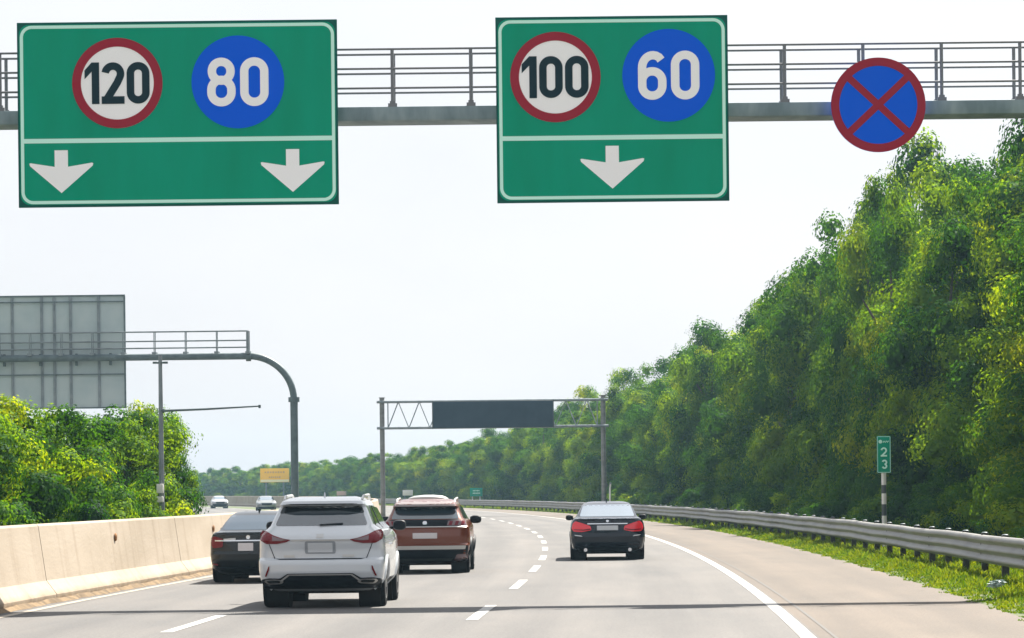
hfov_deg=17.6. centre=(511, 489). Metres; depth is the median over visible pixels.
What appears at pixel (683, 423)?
broadleaf tree
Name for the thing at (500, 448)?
broadleaf tree
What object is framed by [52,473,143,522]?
median shrub
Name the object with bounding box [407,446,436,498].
broadleaf tree
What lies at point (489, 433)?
broadleaf tree
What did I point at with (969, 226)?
broadleaf tree
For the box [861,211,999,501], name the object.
broadleaf tree
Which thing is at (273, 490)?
broadleaf tree
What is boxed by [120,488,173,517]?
median shrub
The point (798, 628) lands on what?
edge line
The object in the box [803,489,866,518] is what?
roadside shrub
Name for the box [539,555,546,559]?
lane dash
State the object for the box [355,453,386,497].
broadleaf tree
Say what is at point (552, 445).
broadleaf tree
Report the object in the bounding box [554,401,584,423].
broadleaf tree
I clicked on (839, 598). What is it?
road shoulder
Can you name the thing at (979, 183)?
broadleaf tree
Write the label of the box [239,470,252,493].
broadleaf tree
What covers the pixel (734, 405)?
broadleaf tree
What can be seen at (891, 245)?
broadleaf tree
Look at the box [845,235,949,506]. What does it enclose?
broadleaf tree
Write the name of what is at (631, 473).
broadleaf tree
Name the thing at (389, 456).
broadleaf tree
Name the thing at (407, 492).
roadside board
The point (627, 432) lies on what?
broadleaf tree
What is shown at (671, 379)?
broadleaf tree
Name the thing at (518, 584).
lane dash
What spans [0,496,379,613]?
concrete barrier
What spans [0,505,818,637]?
road
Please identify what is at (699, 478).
broadleaf tree
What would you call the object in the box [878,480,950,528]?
roadside shrub
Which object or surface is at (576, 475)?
broadleaf tree
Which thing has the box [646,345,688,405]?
broadleaf tree
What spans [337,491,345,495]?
roadside board
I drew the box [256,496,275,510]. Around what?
oncoming car
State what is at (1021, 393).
broadleaf tree
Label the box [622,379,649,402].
broadleaf tree
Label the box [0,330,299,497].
arched gantry
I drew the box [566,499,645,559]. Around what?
black sedan
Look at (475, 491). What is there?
direction sign
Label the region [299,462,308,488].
broadleaf tree
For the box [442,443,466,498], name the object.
broadleaf tree
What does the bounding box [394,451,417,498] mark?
broadleaf tree
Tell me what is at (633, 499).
roadside shrub
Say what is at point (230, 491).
broadleaf tree
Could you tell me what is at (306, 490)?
broadleaf tree
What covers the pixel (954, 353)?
broadleaf tree
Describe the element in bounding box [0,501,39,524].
median shrub
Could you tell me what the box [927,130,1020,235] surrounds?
broadleaf tree
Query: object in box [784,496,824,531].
roadside shrub
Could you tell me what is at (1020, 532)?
roadside shrub
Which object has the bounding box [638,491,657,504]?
roadside shrub
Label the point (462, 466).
broadleaf tree
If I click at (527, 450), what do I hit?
broadleaf tree
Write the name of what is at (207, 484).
broadleaf tree
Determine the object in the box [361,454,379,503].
broadleaf tree
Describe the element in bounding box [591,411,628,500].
broadleaf tree
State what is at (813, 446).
broadleaf tree
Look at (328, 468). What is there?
broadleaf tree
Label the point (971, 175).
broadleaf tree
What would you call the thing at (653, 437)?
broadleaf tree
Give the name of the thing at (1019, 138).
broadleaf tree
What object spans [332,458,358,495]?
broadleaf tree
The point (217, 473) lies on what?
broadleaf tree
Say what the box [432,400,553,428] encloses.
message sign
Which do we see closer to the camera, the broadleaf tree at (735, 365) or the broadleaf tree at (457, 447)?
the broadleaf tree at (735, 365)
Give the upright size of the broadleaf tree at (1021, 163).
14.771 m
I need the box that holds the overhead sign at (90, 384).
[0,294,126,408]
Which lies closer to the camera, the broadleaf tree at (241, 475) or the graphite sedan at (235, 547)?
the graphite sedan at (235, 547)
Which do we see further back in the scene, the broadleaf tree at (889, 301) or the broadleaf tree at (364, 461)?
the broadleaf tree at (364, 461)
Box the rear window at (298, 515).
[276,506,366,525]
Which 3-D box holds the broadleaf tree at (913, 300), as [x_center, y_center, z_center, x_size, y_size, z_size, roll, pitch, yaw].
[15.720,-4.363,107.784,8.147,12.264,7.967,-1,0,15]
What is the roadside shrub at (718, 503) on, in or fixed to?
on the ground at (984, 603)
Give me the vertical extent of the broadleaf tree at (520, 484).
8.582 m
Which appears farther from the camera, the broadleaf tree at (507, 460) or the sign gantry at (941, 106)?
the broadleaf tree at (507, 460)
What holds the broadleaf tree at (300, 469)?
on the ground at (984, 603)
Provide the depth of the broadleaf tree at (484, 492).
352.48 m
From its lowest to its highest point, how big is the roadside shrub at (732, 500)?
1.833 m
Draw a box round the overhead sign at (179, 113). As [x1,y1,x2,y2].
[17,19,338,207]
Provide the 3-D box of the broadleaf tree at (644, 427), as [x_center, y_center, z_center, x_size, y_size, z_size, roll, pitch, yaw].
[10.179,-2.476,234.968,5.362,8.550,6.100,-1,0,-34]
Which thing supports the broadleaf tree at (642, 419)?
on the ground at (984, 603)
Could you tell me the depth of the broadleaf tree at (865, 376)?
123.20 m
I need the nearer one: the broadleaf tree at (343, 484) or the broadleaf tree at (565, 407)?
the broadleaf tree at (565, 407)
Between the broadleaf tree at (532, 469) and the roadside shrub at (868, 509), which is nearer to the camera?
the roadside shrub at (868, 509)
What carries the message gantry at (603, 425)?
on the ground at (984, 603)
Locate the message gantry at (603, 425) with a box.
[377,395,608,516]
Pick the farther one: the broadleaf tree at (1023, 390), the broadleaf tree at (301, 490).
the broadleaf tree at (301, 490)
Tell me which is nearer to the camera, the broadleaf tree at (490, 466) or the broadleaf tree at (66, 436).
the broadleaf tree at (66, 436)
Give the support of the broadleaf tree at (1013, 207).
on the ground at (984, 603)
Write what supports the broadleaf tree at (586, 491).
on the ground at (984, 603)
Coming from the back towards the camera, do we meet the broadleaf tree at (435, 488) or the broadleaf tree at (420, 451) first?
the broadleaf tree at (420, 451)
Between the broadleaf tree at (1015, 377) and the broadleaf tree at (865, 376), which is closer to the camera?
the broadleaf tree at (1015, 377)
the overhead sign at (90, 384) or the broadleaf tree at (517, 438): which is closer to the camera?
the overhead sign at (90, 384)
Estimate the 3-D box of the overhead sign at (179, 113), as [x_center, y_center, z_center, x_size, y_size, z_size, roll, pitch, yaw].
[-5.548,-6.238,55.109,5.315,3.070,0.262,-1,0,0]
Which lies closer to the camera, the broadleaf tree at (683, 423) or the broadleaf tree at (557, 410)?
the broadleaf tree at (683, 423)
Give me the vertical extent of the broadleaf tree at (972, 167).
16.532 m
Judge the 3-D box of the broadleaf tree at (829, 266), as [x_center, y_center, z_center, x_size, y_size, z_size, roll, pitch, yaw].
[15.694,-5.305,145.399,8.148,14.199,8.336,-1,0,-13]
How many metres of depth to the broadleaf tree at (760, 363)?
164.90 m
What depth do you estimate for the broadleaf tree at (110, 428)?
79.05 m
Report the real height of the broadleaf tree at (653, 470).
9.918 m
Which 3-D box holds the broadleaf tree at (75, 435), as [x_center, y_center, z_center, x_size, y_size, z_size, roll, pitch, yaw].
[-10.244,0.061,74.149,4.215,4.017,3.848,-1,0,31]
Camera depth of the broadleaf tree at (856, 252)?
127.82 m
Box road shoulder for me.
[379,505,1023,637]
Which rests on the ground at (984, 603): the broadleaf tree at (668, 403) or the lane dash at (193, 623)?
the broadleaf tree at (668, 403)
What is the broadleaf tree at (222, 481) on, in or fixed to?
on the ground at (984, 603)
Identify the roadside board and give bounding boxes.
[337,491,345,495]
[403,490,412,498]
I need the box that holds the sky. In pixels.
[0,0,1023,478]
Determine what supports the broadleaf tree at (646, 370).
on the ground at (984, 603)
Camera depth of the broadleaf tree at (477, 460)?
363.34 m
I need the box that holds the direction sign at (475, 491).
[470,488,482,505]
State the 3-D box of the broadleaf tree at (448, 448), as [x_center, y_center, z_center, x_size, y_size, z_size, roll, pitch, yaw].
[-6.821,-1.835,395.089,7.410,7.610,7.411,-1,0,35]
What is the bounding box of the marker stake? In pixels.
[609,482,611,500]
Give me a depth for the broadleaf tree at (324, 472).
497.77 m
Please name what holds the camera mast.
on the ground at (984, 603)
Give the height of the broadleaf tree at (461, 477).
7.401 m
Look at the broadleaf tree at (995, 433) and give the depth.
86.54 m
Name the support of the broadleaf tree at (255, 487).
on the ground at (984, 603)
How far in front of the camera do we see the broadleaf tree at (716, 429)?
171.68 m
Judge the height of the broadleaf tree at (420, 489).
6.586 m
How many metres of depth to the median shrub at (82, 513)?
67.52 m
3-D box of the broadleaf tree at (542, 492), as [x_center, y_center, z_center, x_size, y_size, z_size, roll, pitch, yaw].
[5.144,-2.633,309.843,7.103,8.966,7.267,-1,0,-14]
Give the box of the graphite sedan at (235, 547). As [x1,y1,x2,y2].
[210,509,277,581]
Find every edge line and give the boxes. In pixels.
[0,575,212,617]
[379,506,815,637]
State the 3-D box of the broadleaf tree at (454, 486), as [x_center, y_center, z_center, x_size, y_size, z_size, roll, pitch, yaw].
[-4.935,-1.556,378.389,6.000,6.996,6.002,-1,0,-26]
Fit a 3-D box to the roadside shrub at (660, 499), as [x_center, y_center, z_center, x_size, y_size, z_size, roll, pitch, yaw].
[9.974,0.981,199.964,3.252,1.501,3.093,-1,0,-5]
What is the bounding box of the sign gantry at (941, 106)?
[0,41,1023,129]
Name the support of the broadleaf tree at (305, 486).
on the ground at (984, 603)
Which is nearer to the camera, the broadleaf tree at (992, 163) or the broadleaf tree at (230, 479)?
the broadleaf tree at (992, 163)
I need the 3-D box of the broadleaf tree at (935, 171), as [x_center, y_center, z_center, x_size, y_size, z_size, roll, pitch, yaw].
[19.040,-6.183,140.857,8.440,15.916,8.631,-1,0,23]
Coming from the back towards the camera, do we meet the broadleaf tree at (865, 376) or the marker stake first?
the marker stake
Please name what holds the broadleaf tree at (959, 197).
on the ground at (984, 603)
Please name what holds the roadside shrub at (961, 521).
on the ground at (984, 603)
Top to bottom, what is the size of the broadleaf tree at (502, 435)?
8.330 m
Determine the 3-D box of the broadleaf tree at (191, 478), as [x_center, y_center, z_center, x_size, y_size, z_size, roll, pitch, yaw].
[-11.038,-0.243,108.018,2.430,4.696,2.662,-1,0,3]
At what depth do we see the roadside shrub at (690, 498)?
177.14 m
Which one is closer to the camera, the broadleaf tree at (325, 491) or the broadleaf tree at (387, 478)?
the broadleaf tree at (387, 478)
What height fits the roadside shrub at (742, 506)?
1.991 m
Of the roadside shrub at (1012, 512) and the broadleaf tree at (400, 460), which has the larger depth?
the broadleaf tree at (400, 460)
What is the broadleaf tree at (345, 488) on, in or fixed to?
on the ground at (984, 603)
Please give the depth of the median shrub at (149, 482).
83.35 m
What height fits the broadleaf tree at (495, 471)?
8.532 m
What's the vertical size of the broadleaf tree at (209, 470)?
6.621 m
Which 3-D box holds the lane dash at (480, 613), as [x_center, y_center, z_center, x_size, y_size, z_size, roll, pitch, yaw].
[-0.439,1.794,48.350,0.177,0.001,5.712,-1,0,2]
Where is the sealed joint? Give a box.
[490,511,837,637]
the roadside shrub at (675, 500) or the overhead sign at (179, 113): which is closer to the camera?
the overhead sign at (179, 113)
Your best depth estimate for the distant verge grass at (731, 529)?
145.14 m
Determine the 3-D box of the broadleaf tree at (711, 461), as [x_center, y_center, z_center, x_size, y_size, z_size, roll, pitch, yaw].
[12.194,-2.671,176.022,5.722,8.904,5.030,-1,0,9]
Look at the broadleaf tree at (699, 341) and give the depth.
236.77 m
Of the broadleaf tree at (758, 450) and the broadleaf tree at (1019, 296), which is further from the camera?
the broadleaf tree at (758, 450)
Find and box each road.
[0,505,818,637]
[193,507,261,514]
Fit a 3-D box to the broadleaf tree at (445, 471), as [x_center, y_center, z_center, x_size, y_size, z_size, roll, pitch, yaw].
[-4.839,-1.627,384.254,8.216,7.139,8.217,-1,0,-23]
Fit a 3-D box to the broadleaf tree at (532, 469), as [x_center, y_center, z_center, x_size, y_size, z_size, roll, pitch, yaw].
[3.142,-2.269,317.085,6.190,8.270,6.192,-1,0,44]
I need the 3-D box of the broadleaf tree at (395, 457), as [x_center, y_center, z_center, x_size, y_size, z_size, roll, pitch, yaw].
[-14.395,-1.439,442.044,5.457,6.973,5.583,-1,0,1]
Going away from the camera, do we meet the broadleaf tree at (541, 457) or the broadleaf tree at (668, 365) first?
the broadleaf tree at (668, 365)
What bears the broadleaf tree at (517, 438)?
on the ground at (984, 603)
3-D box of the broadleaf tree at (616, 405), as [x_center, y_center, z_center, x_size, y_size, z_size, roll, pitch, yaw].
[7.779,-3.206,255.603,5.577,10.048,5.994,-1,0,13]
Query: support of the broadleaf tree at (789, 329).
on the ground at (984, 603)
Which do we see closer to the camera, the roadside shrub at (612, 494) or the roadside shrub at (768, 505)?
the roadside shrub at (768, 505)
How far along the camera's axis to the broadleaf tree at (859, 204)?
158.13 m
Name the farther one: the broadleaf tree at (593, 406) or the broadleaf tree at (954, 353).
the broadleaf tree at (593, 406)
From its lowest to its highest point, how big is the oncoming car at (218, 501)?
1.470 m
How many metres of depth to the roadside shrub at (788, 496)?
134.57 m
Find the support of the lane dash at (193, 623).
on the road at (662, 590)
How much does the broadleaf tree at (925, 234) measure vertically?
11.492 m
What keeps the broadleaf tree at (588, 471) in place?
on the ground at (984, 603)
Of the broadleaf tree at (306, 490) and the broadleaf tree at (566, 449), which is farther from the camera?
the broadleaf tree at (306, 490)
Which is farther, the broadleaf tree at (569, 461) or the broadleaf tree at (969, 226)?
the broadleaf tree at (569, 461)
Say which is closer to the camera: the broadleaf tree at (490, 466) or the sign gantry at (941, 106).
the sign gantry at (941, 106)
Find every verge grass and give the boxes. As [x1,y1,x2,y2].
[379,503,825,539]
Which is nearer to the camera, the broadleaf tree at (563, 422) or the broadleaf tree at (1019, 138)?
the broadleaf tree at (1019, 138)
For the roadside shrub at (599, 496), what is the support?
on the ground at (984, 603)
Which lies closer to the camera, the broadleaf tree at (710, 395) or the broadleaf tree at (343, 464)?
the broadleaf tree at (710, 395)
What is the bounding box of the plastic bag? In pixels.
[986,579,1006,588]
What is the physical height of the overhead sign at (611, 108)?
3.085 m
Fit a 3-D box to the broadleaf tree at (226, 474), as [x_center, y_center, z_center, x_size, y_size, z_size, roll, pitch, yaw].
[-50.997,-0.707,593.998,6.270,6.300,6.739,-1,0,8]
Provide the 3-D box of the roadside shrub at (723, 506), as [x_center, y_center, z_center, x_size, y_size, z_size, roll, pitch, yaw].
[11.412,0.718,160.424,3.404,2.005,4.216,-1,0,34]
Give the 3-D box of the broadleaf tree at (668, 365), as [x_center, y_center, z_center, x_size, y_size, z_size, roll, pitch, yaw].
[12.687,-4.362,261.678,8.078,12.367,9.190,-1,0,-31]
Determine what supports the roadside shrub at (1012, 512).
on the ground at (984, 603)
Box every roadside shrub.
[594,483,626,500]
[607,489,616,500]
[608,483,633,500]
[616,487,657,504]
[618,487,640,500]
[619,490,639,499]
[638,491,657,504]
[650,492,670,505]
[652,494,664,505]
[657,492,680,516]
[671,496,679,506]
[676,480,721,518]
[700,488,731,508]
[705,482,734,509]
[718,483,754,524]
[719,487,739,509]
[726,490,745,504]
[729,498,751,510]
[739,477,783,511]
[740,482,790,526]
[754,478,811,526]
[769,486,810,528]
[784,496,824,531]
[792,485,856,518]
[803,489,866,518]
[839,499,863,519]
[842,479,919,523]
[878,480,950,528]
[918,485,979,531]
[930,474,999,532]
[966,476,1023,536]
[1006,524,1023,538]
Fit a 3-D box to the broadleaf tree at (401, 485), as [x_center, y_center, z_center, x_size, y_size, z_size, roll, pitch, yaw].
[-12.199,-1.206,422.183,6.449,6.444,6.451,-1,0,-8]
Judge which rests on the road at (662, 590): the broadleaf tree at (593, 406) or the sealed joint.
the sealed joint
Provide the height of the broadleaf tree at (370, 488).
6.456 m
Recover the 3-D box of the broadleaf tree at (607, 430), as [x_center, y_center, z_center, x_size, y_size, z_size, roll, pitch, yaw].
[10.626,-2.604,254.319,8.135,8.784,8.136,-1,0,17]
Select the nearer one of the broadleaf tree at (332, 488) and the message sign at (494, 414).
the message sign at (494, 414)
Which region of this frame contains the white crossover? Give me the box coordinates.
[259,492,405,606]
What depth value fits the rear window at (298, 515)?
51.04 m
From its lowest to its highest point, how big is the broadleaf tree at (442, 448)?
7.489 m
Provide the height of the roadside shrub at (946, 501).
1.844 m
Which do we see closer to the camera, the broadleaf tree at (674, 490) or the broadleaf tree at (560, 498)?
the broadleaf tree at (674, 490)
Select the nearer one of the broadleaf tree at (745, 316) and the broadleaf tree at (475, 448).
the broadleaf tree at (745, 316)
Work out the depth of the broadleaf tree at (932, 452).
95.04 m
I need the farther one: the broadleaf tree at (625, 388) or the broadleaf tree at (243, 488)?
the broadleaf tree at (243, 488)
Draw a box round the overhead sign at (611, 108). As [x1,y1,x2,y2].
[495,15,728,202]
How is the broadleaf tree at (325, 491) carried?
on the ground at (984, 603)
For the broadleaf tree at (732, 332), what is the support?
on the ground at (984, 603)
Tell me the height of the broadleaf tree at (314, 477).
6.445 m
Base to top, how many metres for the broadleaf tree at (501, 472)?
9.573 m
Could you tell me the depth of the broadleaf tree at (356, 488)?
461.38 m
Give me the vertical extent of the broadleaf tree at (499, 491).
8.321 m
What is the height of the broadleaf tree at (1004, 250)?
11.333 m
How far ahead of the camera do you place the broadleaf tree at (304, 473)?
514.57 m
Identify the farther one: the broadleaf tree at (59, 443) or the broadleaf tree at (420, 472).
the broadleaf tree at (420, 472)
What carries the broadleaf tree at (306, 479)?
on the ground at (984, 603)
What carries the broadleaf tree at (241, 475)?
on the ground at (984, 603)
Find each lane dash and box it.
[162,615,225,631]
[466,605,495,619]
[509,580,526,588]
[528,565,540,571]
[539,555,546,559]
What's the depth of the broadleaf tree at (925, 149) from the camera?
153.65 m
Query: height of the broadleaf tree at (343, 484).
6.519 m
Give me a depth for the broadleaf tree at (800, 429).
137.28 m
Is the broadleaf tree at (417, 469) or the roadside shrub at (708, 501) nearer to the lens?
the roadside shrub at (708, 501)
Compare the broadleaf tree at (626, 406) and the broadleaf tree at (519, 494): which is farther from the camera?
the broadleaf tree at (519, 494)
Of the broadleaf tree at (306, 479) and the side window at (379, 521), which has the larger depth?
the broadleaf tree at (306, 479)
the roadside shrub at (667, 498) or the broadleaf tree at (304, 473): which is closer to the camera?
the roadside shrub at (667, 498)
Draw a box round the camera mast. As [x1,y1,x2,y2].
[153,355,260,512]
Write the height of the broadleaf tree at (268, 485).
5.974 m
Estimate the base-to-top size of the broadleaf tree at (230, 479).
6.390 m
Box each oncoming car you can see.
[210,496,227,507]
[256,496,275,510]
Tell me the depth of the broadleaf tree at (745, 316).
216.80 m
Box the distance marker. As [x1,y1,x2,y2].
[877,436,890,547]
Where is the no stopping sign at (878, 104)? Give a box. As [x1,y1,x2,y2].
[831,57,925,151]
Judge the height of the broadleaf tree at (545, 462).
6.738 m
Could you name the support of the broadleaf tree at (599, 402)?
on the ground at (984, 603)
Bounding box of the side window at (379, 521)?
[369,505,389,527]
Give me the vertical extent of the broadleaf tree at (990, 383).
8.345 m
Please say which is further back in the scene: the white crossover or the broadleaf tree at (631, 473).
the broadleaf tree at (631, 473)
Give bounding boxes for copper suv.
[382,495,480,572]
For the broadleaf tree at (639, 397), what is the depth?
249.51 m
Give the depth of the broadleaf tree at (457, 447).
389.58 m
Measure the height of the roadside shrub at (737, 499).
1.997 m
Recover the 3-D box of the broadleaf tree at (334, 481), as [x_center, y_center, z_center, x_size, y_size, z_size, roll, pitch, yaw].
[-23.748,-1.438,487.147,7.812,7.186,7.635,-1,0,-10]
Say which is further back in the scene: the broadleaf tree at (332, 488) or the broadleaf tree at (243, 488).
the broadleaf tree at (243, 488)
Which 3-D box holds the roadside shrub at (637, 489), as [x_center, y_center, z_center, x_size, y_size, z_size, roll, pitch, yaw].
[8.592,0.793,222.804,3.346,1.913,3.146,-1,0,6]
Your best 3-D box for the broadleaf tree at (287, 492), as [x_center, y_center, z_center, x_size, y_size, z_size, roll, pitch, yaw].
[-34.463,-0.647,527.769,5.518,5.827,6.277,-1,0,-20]
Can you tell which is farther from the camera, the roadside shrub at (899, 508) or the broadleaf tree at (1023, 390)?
the roadside shrub at (899, 508)
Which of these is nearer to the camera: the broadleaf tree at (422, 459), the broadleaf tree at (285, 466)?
the broadleaf tree at (422, 459)
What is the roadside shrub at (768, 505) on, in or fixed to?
on the ground at (984, 603)
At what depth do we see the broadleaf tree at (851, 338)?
127.09 m
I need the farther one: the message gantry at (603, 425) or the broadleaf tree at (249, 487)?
the broadleaf tree at (249, 487)
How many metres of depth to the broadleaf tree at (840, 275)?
132.90 m
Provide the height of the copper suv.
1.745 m
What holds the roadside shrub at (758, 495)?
on the ground at (984, 603)
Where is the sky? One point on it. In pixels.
(419, 284)
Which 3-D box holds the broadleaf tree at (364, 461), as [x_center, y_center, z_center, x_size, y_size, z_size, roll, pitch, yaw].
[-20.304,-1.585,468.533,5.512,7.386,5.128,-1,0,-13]
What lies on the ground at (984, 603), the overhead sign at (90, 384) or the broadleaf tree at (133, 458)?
the broadleaf tree at (133, 458)
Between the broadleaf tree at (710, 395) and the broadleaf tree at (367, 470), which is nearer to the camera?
the broadleaf tree at (710, 395)
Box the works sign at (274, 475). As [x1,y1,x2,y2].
[260,468,288,495]
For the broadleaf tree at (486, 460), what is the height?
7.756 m
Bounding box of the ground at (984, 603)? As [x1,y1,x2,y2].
[199,503,1023,616]
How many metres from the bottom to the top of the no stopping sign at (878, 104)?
1.571 m
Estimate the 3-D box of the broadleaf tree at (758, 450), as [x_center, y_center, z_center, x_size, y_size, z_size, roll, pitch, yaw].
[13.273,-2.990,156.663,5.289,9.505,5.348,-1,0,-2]
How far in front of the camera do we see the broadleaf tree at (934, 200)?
124.95 m
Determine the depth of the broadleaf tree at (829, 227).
169.04 m
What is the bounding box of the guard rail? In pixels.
[378,499,1023,579]
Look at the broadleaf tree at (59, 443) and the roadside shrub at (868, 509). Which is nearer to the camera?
the broadleaf tree at (59, 443)
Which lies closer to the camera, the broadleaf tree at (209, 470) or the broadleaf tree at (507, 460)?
the broadleaf tree at (507, 460)
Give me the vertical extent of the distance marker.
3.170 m
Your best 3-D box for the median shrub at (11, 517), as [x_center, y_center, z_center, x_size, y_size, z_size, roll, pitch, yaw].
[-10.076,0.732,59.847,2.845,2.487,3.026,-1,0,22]
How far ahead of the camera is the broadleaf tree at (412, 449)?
431.91 m
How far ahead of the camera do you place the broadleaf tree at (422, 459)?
412.46 m
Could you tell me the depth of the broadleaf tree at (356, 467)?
468.21 m
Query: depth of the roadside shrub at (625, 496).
217.85 m
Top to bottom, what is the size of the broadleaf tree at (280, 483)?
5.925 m
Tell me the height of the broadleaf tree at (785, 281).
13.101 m
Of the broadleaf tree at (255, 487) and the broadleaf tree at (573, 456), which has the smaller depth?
the broadleaf tree at (573, 456)
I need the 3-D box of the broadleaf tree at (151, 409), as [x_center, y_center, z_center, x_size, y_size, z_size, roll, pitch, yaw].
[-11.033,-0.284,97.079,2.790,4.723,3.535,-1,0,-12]
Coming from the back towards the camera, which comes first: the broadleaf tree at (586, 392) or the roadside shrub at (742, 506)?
the broadleaf tree at (586, 392)
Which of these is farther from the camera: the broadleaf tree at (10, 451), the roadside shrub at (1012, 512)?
the roadside shrub at (1012, 512)
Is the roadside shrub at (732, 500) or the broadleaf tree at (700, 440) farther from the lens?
the broadleaf tree at (700, 440)
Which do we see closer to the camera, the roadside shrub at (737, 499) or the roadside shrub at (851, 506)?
the roadside shrub at (851, 506)
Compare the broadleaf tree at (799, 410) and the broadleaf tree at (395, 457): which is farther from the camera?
the broadleaf tree at (395, 457)
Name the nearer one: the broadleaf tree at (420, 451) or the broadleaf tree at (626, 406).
the broadleaf tree at (626, 406)
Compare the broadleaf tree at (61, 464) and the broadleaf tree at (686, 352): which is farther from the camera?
the broadleaf tree at (686, 352)
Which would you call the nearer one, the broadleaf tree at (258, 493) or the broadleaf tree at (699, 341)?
the broadleaf tree at (699, 341)
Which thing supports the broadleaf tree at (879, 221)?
on the ground at (984, 603)
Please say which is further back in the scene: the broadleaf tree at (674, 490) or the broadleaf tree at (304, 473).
the broadleaf tree at (304, 473)
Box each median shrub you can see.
[0,497,48,525]
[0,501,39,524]
[2,471,115,523]
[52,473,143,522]
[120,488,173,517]
[128,468,197,515]
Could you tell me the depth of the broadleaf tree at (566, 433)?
298.14 m
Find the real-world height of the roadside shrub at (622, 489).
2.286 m
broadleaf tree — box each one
[0,393,88,522]
[0,409,43,509]
[13,402,137,516]
[31,430,75,502]
[42,409,163,514]
[50,412,121,488]
[93,404,208,515]
[115,399,182,513]
[147,411,205,512]
[198,476,212,495]
[200,467,213,493]
[205,468,225,495]
[205,468,226,495]
[211,468,234,495]
[220,465,242,491]
[220,467,239,495]
[225,470,246,495]
[234,470,251,495]
[236,467,256,495]
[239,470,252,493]
[246,464,271,495]
[247,468,263,495]
[256,483,267,495]
[259,467,277,495]
[267,464,289,495]
[270,461,290,495]
[274,467,299,492]
[278,461,304,495]
[278,468,301,495]
[299,459,329,495]
[299,460,321,495]
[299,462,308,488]
[299,464,329,495]
[299,469,309,495]
[301,463,319,495]
[308,461,328,496]
[314,462,338,495]
[320,467,343,496]
[321,458,344,494]
[327,458,346,496]
[328,455,360,495]
[330,457,358,496]
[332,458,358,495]
[336,460,360,490]
[340,469,355,495]
[345,458,379,495]
[347,455,376,496]
[350,453,373,486]
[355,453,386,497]
[359,458,394,503]
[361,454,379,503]
[364,452,393,487]
[375,459,392,503]
[378,460,394,503]
[385,453,402,494]
[386,453,410,498]
[390,446,418,496]
[392,458,417,498]
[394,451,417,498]
[406,445,449,495]
[407,446,427,496]
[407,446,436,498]
[411,451,440,495]
[416,461,435,493]
[424,439,462,495]
[424,444,452,494]
[425,442,464,485]
[435,440,473,496]
[435,444,472,497]
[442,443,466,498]
[443,445,472,499]
[452,443,484,497]
[454,444,486,499]
[457,437,490,499]
[464,436,497,499]
[465,428,497,454]
[475,431,512,499]
[477,438,491,499]
[483,428,513,499]
[483,439,510,499]
[487,431,509,491]
[490,428,529,499]
[491,432,515,498]
[493,428,531,500]
[499,428,535,499]
[500,428,528,499]
[511,428,548,498]
[512,434,545,499]
[513,431,553,499]
[516,424,555,500]
[526,435,554,496]
[530,420,568,500]
[534,458,552,500]
[540,423,579,494]
[547,409,586,490]
[548,415,579,501]
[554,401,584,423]
[554,403,562,423]
[555,438,580,501]
[556,427,585,494]
[557,432,588,495]
[558,398,574,415]
[559,410,600,501]
[562,401,600,487]
[568,412,596,486]
[570,385,602,424]
[572,431,594,501]
[578,384,630,500]
[580,407,608,502]
[586,383,634,430]
[586,401,610,431]
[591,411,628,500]
[593,367,645,411]
[606,390,655,480]
[606,406,640,481]
[608,402,649,488]
[611,377,679,489]
[612,401,637,478]
[616,355,671,401]
[619,378,664,486]
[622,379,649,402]
[624,376,681,469]
[630,398,656,480]
[636,389,681,490]
[639,369,689,503]
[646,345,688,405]
[650,345,715,491]
[650,362,672,389]
[654,342,701,429]
[654,353,716,495]
[658,326,729,494]
[677,377,738,490]
[684,317,727,353]
[685,407,730,482]
[690,377,753,497]
[695,309,778,488]
[696,324,759,407]
[705,276,798,509]
[717,300,763,352]
[717,338,753,435]
[729,297,762,338]
[732,266,819,487]
[736,337,804,489]
[737,246,837,489]
[764,241,837,465]
[777,213,913,485]
[779,194,866,287]
[782,296,856,492]
[785,257,869,480]
[792,288,874,501]
[803,160,923,396]
[809,194,919,483]
[814,289,893,495]
[815,169,906,486]
[823,201,926,505]
[826,203,923,286]
[837,177,967,444]
[844,231,923,486]
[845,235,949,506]
[846,223,953,469]
[854,311,888,389]
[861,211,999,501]
[866,126,965,235]
[871,166,1023,483]
[877,177,978,436]
[878,154,967,290]
[888,214,983,476]
[892,171,1004,431]
[896,159,1023,450]
[903,274,1023,493]
[909,153,994,236]
[922,254,1023,487]
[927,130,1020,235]
[942,282,1022,498]
[944,167,985,223]
[953,240,1023,528]
[954,213,1023,480]
[960,217,1023,523]
[978,150,1015,184]
[987,327,1023,414]
[993,118,1023,168]
[995,138,1023,192]
[1011,376,1023,413]
[1015,329,1023,488]
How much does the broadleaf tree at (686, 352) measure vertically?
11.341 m
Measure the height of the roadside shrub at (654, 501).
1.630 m
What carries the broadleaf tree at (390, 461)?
on the ground at (984, 603)
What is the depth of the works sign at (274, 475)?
519.97 m
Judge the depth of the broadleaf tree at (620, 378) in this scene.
287.41 m
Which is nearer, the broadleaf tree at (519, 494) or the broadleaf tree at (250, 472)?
the broadleaf tree at (519, 494)

